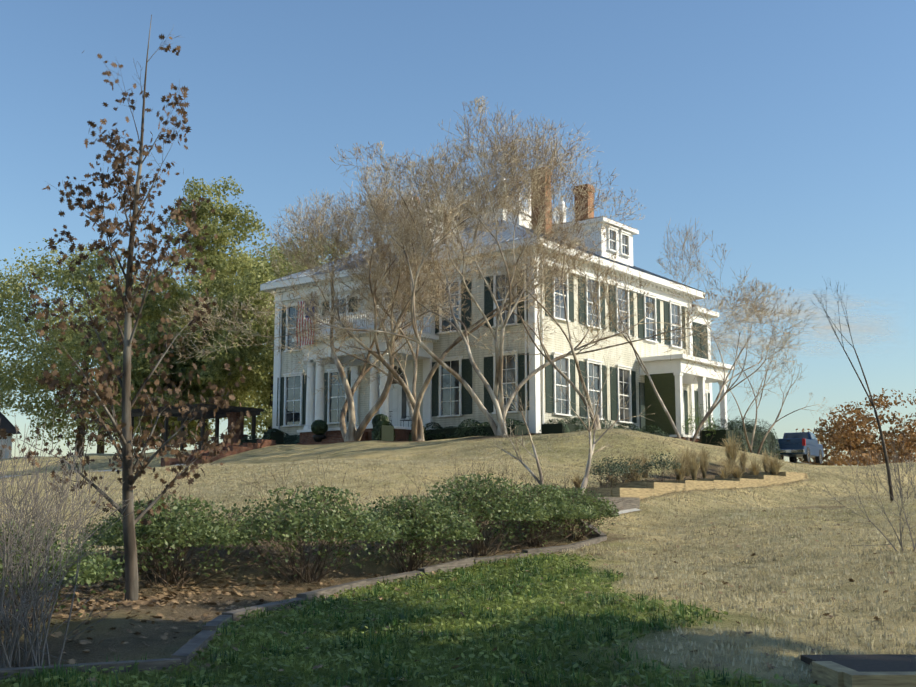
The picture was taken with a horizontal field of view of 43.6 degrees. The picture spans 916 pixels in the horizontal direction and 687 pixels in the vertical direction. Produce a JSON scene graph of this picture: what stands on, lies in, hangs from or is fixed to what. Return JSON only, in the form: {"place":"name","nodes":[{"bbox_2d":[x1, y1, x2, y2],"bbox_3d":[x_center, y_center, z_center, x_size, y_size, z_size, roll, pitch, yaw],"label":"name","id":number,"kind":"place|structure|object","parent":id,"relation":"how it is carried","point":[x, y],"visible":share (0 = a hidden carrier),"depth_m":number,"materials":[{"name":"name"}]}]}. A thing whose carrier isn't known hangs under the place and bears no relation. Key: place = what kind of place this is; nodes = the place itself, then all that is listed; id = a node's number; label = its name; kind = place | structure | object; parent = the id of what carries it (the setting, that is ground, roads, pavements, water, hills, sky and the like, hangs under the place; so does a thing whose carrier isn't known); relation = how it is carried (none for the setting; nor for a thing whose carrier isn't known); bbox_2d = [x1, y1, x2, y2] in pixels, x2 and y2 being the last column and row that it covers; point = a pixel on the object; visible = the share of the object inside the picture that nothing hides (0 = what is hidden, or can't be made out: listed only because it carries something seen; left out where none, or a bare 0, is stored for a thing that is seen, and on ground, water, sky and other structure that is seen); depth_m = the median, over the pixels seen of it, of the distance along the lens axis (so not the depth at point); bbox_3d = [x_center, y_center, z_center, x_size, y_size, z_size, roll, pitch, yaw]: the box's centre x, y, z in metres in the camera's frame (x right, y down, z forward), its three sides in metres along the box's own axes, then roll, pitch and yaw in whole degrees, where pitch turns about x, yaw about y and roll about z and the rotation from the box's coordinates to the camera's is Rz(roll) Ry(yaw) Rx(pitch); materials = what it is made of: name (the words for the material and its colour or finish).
{"place":"outdoors","nodes":[
{"label":"outdoors","id":0,"kind":"place"},
{"bbox_2d":[372,414,388,424],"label":"urn plant","id":1,"kind":"object","parent":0,"point":[379,418],"depth_m":58.76,"materials":[{"name":"green plant"}]},
{"bbox_2d":[0,428,915,686],"bbox_3d":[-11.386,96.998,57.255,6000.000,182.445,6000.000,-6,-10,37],"label":"lawn","id":2,"kind":"structure","parent":0,"point":[137,649],"depth_m":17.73,"materials":[{"name":"beige plant"}]},
{"bbox_2d":[0,412,20,458],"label":"neighbour house","id":3,"kind":"structure","parent":2,"relation":"on","point":[7,424],"depth_m":95.06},
{"bbox_2d":[0,354,37,416],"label":"evergreen tree leaves","id":4,"kind":"object","parent":2,"relation":"on","point":[6,403],"visible":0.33,"depth_m":116.11,"materials":[{"name":"green plant"}]},
{"bbox_2d":[0,512,125,632],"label":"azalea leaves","id":5,"kind":"object","parent":2,"relation":"on","point":[90,571],"depth_m":12.74,"materials":[{"name":"green plant"}]},
{"bbox_2d":[0,413,152,667],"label":"bare shrub","id":6,"kind":"object","parent":2,"relation":"on","point":[10,657],"visible":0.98,"depth_m":10.18,"materials":[{"name":"brown plant"}]},
{"bbox_2d":[0,282,186,453],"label":"evergreen tree leaves","id":7,"kind":"object","parent":2,"relation":"on","point":[61,401],"depth_m":112.27,"materials":[{"name":"green plant"}]},
{"bbox_2d":[4,464,192,476],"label":"front path","id":8,"kind":"structure","parent":2,"relation":"on","point":[99,471],"depth_m":50.03,"materials":[{"name":"concrete"}]},
{"bbox_2d":[0,238,200,454],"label":"evergreen tree leaves","id":9,"kind":"object","parent":2,"relation":"on","point":[15,310],"depth_m":98.17,"materials":[{"name":"green plant"}]},
{"bbox_2d":[0,14,251,600],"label":"young oak tree","id":10,"kind":"object","parent":2,"relation":"on","point":[105,395],"depth_m":15.14,"materials":[{"name":"brown plant"}]},
{"bbox_2d":[96,318,237,450],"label":"evergreen tree leaves","id":11,"kind":"object","parent":2,"relation":"on","point":[141,369],"depth_m":89.79,"materials":[{"name":"green plant"}]},
{"bbox_2d":[88,265,272,449],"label":"evergreen tree leaves","id":12,"kind":"object","parent":2,"relation":"on","point":[200,340],"depth_m":130.03,"materials":[{"name":"plant"}]},
{"bbox_2d":[80,477,292,586],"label":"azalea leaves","id":13,"kind":"object","parent":2,"relation":"on","point":[210,529],"depth_m":16.19,"materials":[{"name":"green plant"}]},
{"bbox_2d":[131,403,263,450],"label":"pergola","id":14,"kind":"object","parent":2,"relation":"on","point":[219,413],"visible":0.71,"depth_m":70.71,"materials":[{"name":"brown wood"}]},
{"bbox_2d":[132,176,285,449],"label":"evergreen tree leaves","id":15,"kind":"object","parent":2,"relation":"on","point":[219,263],"depth_m":93.91,"materials":[{"name":"green plant"}]},
{"bbox_2d":[161,439,275,466],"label":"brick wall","id":16,"kind":"structure","parent":2,"relation":"on","point":[235,448],"depth_m":53.96,"materials":[{"name":"red brick"}]},
{"bbox_2d":[223,412,247,443],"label":"brick fireplace","id":17,"kind":"object","parent":2,"relation":"on","point":[233,418],"visible":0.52,"depth_m":71.11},
{"bbox_2d":[191,248,313,437],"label":"evergreen tree leaves","id":18,"kind":"object","parent":2,"relation":"on","point":[244,355],"depth_m":87.91,"materials":[{"name":"green plant"}]},
{"bbox_2d":[174,226,348,426],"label":"evergreen tree leaves","id":19,"kind":"object","parent":2,"relation":"on","point":[274,247],"visible":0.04,"depth_m":106.79,"materials":[{"name":"green plant"}]},
{"bbox_2d":[239,431,299,444],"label":"shrubs","id":20,"kind":"object","parent":2,"relation":"on","point":[286,436],"visible":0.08,"depth_m":67.37,"materials":[{"name":"green plant"}]},
{"bbox_2d":[241,437,299,444],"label":"brick wall","id":21,"kind":"structure","parent":2,"relation":"on","point":[291,439],"depth_m":66.57,"materials":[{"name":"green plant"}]},
{"bbox_2d":[264,428,284,444],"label":"ball shrub","id":22,"kind":"object","parent":2,"relation":"on","point":[278,437],"depth_m":62.67,"materials":[{"name":"green plant"}]},
{"bbox_2d":[202,458,401,582],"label":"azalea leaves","id":23,"kind":"object","parent":2,"relation":"on","point":[330,522],"depth_m":17.55,"materials":[{"name":"green plant"}]},
{"bbox_2d":[0,520,606,681],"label":"timber bed edging","id":24,"kind":"object","parent":2,"relation":"on","point":[201,639],"visible":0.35,"depth_m":13.50,"materials":[{"name":"grey wood"}]},
{"bbox_2d":[1,528,635,686],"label":"oak leaf litter","id":25,"kind":"object","parent":2,"relation":"on","point":[146,600],"visible":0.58,"depth_m":14.85,"materials":[{"name":"brown plant"}]},
{"bbox_2d":[313,435,325,441],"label":"urn","id":26,"kind":"object","parent":2,"relation":"on","point":[317,438],"visible":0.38,"depth_m":60.75,"materials":[{"name":"black metal"}]},
{"bbox_2d":[311,419,327,434],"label":"urn plant","id":27,"kind":"object","parent":26,"relation":"on","point":[324,425],"depth_m":60.83,"materials":[{"name":"green plant"}]},
{"bbox_2d":[371,420,395,440],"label":"ball shrub","id":28,"kind":"object","parent":2,"relation":"on","point":[386,432],"depth_m":57.74,"materials":[{"name":"green plant"}]},
{"bbox_2d":[4,554,766,686],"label":"grass verge clumps","id":29,"kind":"object","parent":2,"relation":"on","point":[59,672],"visible":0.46,"depth_m":11.48,"materials":[{"name":"green plant"}]},
{"bbox_2d":[282,149,509,441],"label":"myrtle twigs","id":30,"kind":"object","parent":2,"relation":"on","point":[377,250],"depth_m":54.49,"materials":[{"name":"plant"}]},
{"bbox_2d":[1,544,797,686],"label":"grass verge blades","id":31,"kind":"object","parent":2,"relation":"on","point":[306,665],"visible":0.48,"depth_m":11.29,"materials":[{"name":"green plant"}]},
{"bbox_2d":[336,480,485,572],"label":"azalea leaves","id":32,"kind":"object","parent":2,"relation":"on","point":[457,528],"depth_m":19.20,"materials":[{"name":"green plant"}]},
{"bbox_2d":[0,542,824,686],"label":"grass verge weed leaves","id":33,"kind":"object","parent":2,"relation":"on","point":[418,669],"visible":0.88,"depth_m":11.43,"materials":[{"name":"green plant"}]},
{"bbox_2d":[408,428,427,440],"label":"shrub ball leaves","id":34,"kind":"object","parent":2,"relation":"on","point":[410,436],"depth_m":59.29,"materials":[{"name":"green plant"}]},
{"bbox_2d":[252,152,599,440],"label":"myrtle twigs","id":35,"kind":"object","parent":2,"relation":"on","point":[320,225],"depth_m":51.83,"materials":[{"name":"plant"}]},
{"bbox_2d":[2,485,915,686],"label":"fallen leaves","id":36,"kind":"object","parent":2,"relation":"on","point":[163,637],"visible":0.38,"depth_m":13.42,"materials":[{"name":"brown plant"}]},
{"bbox_2d":[423,418,528,440],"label":"hedge leaves","id":37,"kind":"object","parent":2,"relation":"on","point":[477,425],"visible":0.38,"depth_m":58.64,"materials":[{"name":"green plant"}]},
{"bbox_2d":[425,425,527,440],"bbox_3d":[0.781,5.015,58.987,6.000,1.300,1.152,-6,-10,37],"label":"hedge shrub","id":38,"kind":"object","parent":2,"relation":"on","point":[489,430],"visible":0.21,"depth_m":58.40,"materials":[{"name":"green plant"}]},
{"bbox_2d":[404,456,571,556],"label":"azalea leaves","id":39,"kind":"object","parent":2,"relation":"on","point":[515,511],"depth_m":20.99,"materials":[{"name":"green plant"}]},
{"bbox_2d":[164,96,820,435],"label":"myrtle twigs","id":40,"kind":"object","parent":2,"relation":"on","point":[514,157],"depth_m":47.00,"materials":[{"name":"plant"}]},
{"bbox_2d":[260,167,733,444],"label":"house","id":41,"kind":"structure","parent":2,"relation":"on","point":[299,408],"depth_m":64.60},
{"bbox_2d":[296,299,314,345],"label":"flag","id":42,"kind":"object","parent":41,"relation":"attached to","point":[306,338],"visible":0.31,"depth_m":63.34,"materials":[{"name":"fabric"}]},
{"bbox_2d":[480,469,618,547],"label":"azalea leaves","id":43,"kind":"object","parent":2,"relation":"on","point":[561,508],"depth_m":22.56,"materials":[{"name":"green plant"}]},
{"bbox_2d":[493,200,633,429],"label":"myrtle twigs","id":44,"kind":"object","parent":2,"relation":"on","point":[518,272],"depth_m":47.69,"materials":[{"name":"brown plant"}]},
{"bbox_2d":[492,352,654,529],"bbox_3d":[2.686,2.385,26.396,2.187,4.201,3.740,-44,-45,78],"label":"myrtle tree","id":45,"kind":"object","parent":2,"relation":"on","point":[588,411],"depth_m":26.26,"materials":[{"name":"beige plant"}]},
{"bbox_2d":[566,471,583,487],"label":"grass tuft","id":46,"kind":"object","parent":2,"relation":"on","point":[576,476],"visible":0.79,"depth_m":32.93,"materials":[{"name":"plant"}]},
{"bbox_2d":[537,474,632,541],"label":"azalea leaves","id":47,"kind":"object","parent":2,"relation":"on","point":[601,505],"depth_m":24.01,"materials":[{"name":"green plant"}]},
{"bbox_2d":[539,497,639,510],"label":"pathway","id":48,"kind":"structure","parent":2,"relation":"on","point":[626,503],"depth_m":28.29,"materials":[{"name":"grey concrete"}]},
{"bbox_2d":[538,417,668,436],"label":"hedge shrub","id":49,"kind":"object","parent":2,"relation":"on","point":[574,420],"depth_m":58.15,"materials":[{"name":"green plant"}]},
{"bbox_2d":[584,451,629,487],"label":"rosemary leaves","id":50,"kind":"object","parent":2,"relation":"on","point":[612,468],"depth_m":31.17,"materials":[{"name":"green plant"}]},
{"bbox_2d":[603,473,621,482],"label":"shrub","id":51,"kind":"object","parent":2,"relation":"on","point":[613,478],"visible":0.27,"depth_m":33.49,"materials":[{"name":"plant"}]},
{"bbox_2d":[604,454,647,482],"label":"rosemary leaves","id":52,"kind":"object","parent":2,"relation":"on","point":[634,467],"depth_m":32.10,"materials":[{"name":"green plant"}]},
{"bbox_2d":[620,469,634,481],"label":"shrub","id":53,"kind":"object","parent":2,"relation":"on","point":[623,476],"visible":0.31,"depth_m":33.56,"materials":[{"name":"plant"}]},
{"bbox_2d":[616,508,639,514],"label":"stone edging","id":54,"kind":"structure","parent":2,"relation":"on","point":[627,511],"depth_m":28.19,"materials":[{"name":"stone"}]},
{"bbox_2d":[622,452,645,480],"bbox_3d":[5.211,3.735,33.844,1.072,1.065,1.083,0,-8,1],"label":"grass tuft","id":55,"kind":"object","parent":2,"relation":"on","point":[637,478],"visible":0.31,"depth_m":33.70,"materials":[{"name":"plant"}]},
{"bbox_2d":[626,456,646,478],"bbox_3d":[5.501,3.791,35.210,0.894,0.953,1.027,-6,-10,37],"label":"grass tuft","id":56,"kind":"object","parent":2,"relation":"on","point":[639,464],"visible":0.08,"depth_m":35.17,"materials":[{"name":"plant"}]},
{"bbox_2d":[639,450,655,477],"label":"grass tuft","id":57,"kind":"object","parent":2,"relation":"on","point":[645,460],"visible":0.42,"depth_m":36.11,"materials":[{"name":"plant"}]},
{"bbox_2d":[633,449,681,481],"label":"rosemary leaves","id":58,"kind":"object","parent":2,"relation":"on","point":[666,463],"depth_m":32.78,"materials":[{"name":"green plant"}]},
{"bbox_2d":[665,453,690,479],"bbox_3d":[7.022,3.876,36.349,1.283,0.938,1.283,-6,-10,37],"label":"grass tuft","id":59,"kind":"object","parent":2,"relation":"on","point":[679,473],"visible":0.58,"depth_m":36.25,"materials":[{"name":"plant"}]},
{"bbox_2d":[567,472,807,498],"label":"retaining wall","id":60,"kind":"structure","parent":2,"relation":"on","point":[641,489],"depth_m":32.68,"materials":[{"name":"beige stone"}]},
{"bbox_2d":[675,445,701,475],"bbox_3d":[7.433,3.788,37.391,1.202,1.075,1.189,-6,-10,37],"label":"grass tuft","id":61,"kind":"object","parent":2,"relation":"on","point":[684,451],"visible":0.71,"depth_m":37.25,"materials":[{"name":"plant"}]},
{"bbox_2d":[684,447,702,479],"bbox_3d":[7.271,3.712,35.324,0.743,1.125,0.742,-6,-10,37],"label":"grass tuft","id":62,"kind":"object","parent":2,"relation":"on","point":[693,465],"visible":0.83,"depth_m":35.22,"materials":[{"name":"plant"}]},
{"bbox_2d":[597,217,795,441],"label":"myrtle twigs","id":63,"kind":"object","parent":2,"relation":"on","point":[689,270],"depth_m":52.03,"materials":[{"name":"brown plant"}]},
{"bbox_2d":[697,446,711,477],"bbox_3d":[8.023,3.873,37.358,0.634,1.035,0.583,-6,-10,37],"label":"grass tuft","id":64,"kind":"object","parent":2,"relation":"on","point":[704,466],"visible":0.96,"depth_m":37.28,"materials":[{"name":"plant"}]},
{"bbox_2d":[696,449,712,460],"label":"grass tuft","id":65,"kind":"object","parent":2,"relation":"on","point":[704,452],"visible":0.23,"depth_m":39.37,"materials":[{"name":"plant"}]},
{"bbox_2d":[677,384,757,451],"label":"shrub","id":66,"kind":"object","parent":2,"relation":"on","point":[694,421],"depth_m":64.86,"materials":[{"name":"plant"}]},
{"bbox_2d":[714,468,731,477],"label":"grass tuft","id":67,"kind":"object","parent":2,"relation":"on","point":[725,474],"visible":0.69,"depth_m":36.14,"materials":[{"name":"plant"}]},
{"bbox_2d":[716,456,740,475],"bbox_3d":[8.880,4.037,37.605,1.074,0.870,1.085,-6,-10,37],"label":"grass tuft","id":68,"kind":"object","parent":2,"relation":"on","point":[729,466],"visible":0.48,"depth_m":37.53,"materials":[{"name":"plant"}]},
{"bbox_2d":[718,456,739,468],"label":"grass tuft","id":69,"kind":"object","parent":2,"relation":"on","point":[727,461],"visible":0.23,"depth_m":38.87,"materials":[{"name":"plant"}]},
{"bbox_2d":[718,429,747,464],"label":"grass tuft","id":70,"kind":"object","parent":2,"relation":"on","point":[731,449],"visible":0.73,"depth_m":40.59,"materials":[{"name":"plant"}]},
{"bbox_2d":[724,463,747,477],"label":"grass tuft","id":71,"kind":"object","parent":2,"relation":"on","point":[736,472],"visible":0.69,"depth_m":36.62,"materials":[{"name":"plant"}]},
{"bbox_2d":[698,418,780,459],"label":"hedge shrub","id":72,"kind":"object","parent":2,"relation":"on","point":[718,436],"depth_m":66.40,"materials":[{"name":"green plant"}]},
{"bbox_2d":[735,447,748,471],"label":"grass tuft","id":73,"kind":"object","parent":2,"relation":"on","point":[742,459],"visible":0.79,"depth_m":39.50,"materials":[{"name":"plant"}]},
{"bbox_2d":[741,456,764,474],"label":"grass tuft","id":74,"kind":"object","parent":2,"relation":"on","point":[754,470],"visible":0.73,"depth_m":37.16,"materials":[{"name":"plant"}]},
{"bbox_2d":[728,416,779,457],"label":"hedge shrub","id":75,"kind":"object","parent":2,"relation":"on","point":[752,423],"depth_m":75.06,"materials":[{"name":"green plant"}]},
{"bbox_2d":[690,301,839,453],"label":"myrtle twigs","id":76,"kind":"object","parent":2,"relation":"on","point":[788,354],"depth_m":61.85,"materials":[{"name":"plant"}]},
{"bbox_2d":[759,449,774,471],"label":"grass tuft","id":77,"kind":"object","parent":2,"relation":"on","point":[763,458],"visible":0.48,"depth_m":38.98,"materials":[{"name":"plant"}]},
{"bbox_2d":[761,452,790,475],"bbox_3d":[10.588,4.065,38.392,1.167,0.908,1.194,-6,-10,37],"label":"grass tuft","id":78,"kind":"object","parent":2,"relation":"on","point":[774,465],"visible":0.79,"depth_m":38.24,"materials":[{"name":"plant"}]},
{"bbox_2d":[811,276,893,501],"bbox_3d":[10.482,1.233,32.187,2.788,6.908,2.128,-15,-17,60],"label":"young tree","id":79,"kind":"object","parent":2,"relation":"on","point":[884,450],"depth_m":31.55,"materials":[{"name":"brown plant"}]},
{"bbox_2d":[796,405,915,465],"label":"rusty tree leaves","id":80,"kind":"object","parent":2,"relation":"on","point":[834,437],"depth_m":131.70,"materials":[{"name":"brown plant"}]},
{"bbox_2d":[800,654,915,671],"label":"mulch bed","id":81,"kind":"object","parent":2,"relation":"on","point":[880,663],"visible":0.5,"depth_m":9.65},
{"bbox_2d":[802,388,915,465],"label":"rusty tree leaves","id":82,"kind":"object","parent":2,"relation":"on","point":[882,402],"visible":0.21,"depth_m":157.81,"materials":[{"name":"brown plant"}]},
{"bbox_2d":[812,661,915,686],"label":"retaining wall","id":83,"kind":"structure","parent":2,"relation":"on","point":[829,674],"depth_m":8.62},
{"bbox_2d":[822,438,915,551],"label":"bare shrub","id":84,"kind":"object","parent":2,"relation":"on","point":[906,520],"visible":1,"depth_m":18.49,"materials":[{"name":"brown plant"}]},
{"bbox_2d":[858,389,915,464],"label":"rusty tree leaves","id":85,"kind":"object","parent":2,"relation":"on","point":[909,440],"visible":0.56,"depth_m":134.70,"materials":[{"name":"brown plant"}]},
{"bbox_2d":[858,434,915,498],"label":"bare shrub","id":86,"kind":"object","parent":2,"relation":"on","point":[894,445],"visible":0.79,"depth_m":34.32,"materials":[{"name":"brown plant"}]},
{"bbox_2d":[0,0,915,465],"label":"sky","id":87,"kind":"structure","parent":0,"point":[787,128],"materials":[{"name":"blue"}]},
{"bbox_2d":[693,288,909,358],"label":"cloud","id":88,"kind":"structure","parent":0,"point":[826,328],"depth_m":2467.81,"materials":[{"name":"white"}]},
{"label":"driveway","id":89,"kind":"structure","parent":0,"visible":0},
{"bbox_2d":[775,432,823,463],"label":"pickup truck","id":90,"kind":"object","parent":89,"relation":"on","point":[805,446],"visible":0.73,"depth_m":75.89,"materials":[{"name":"blue paint"}]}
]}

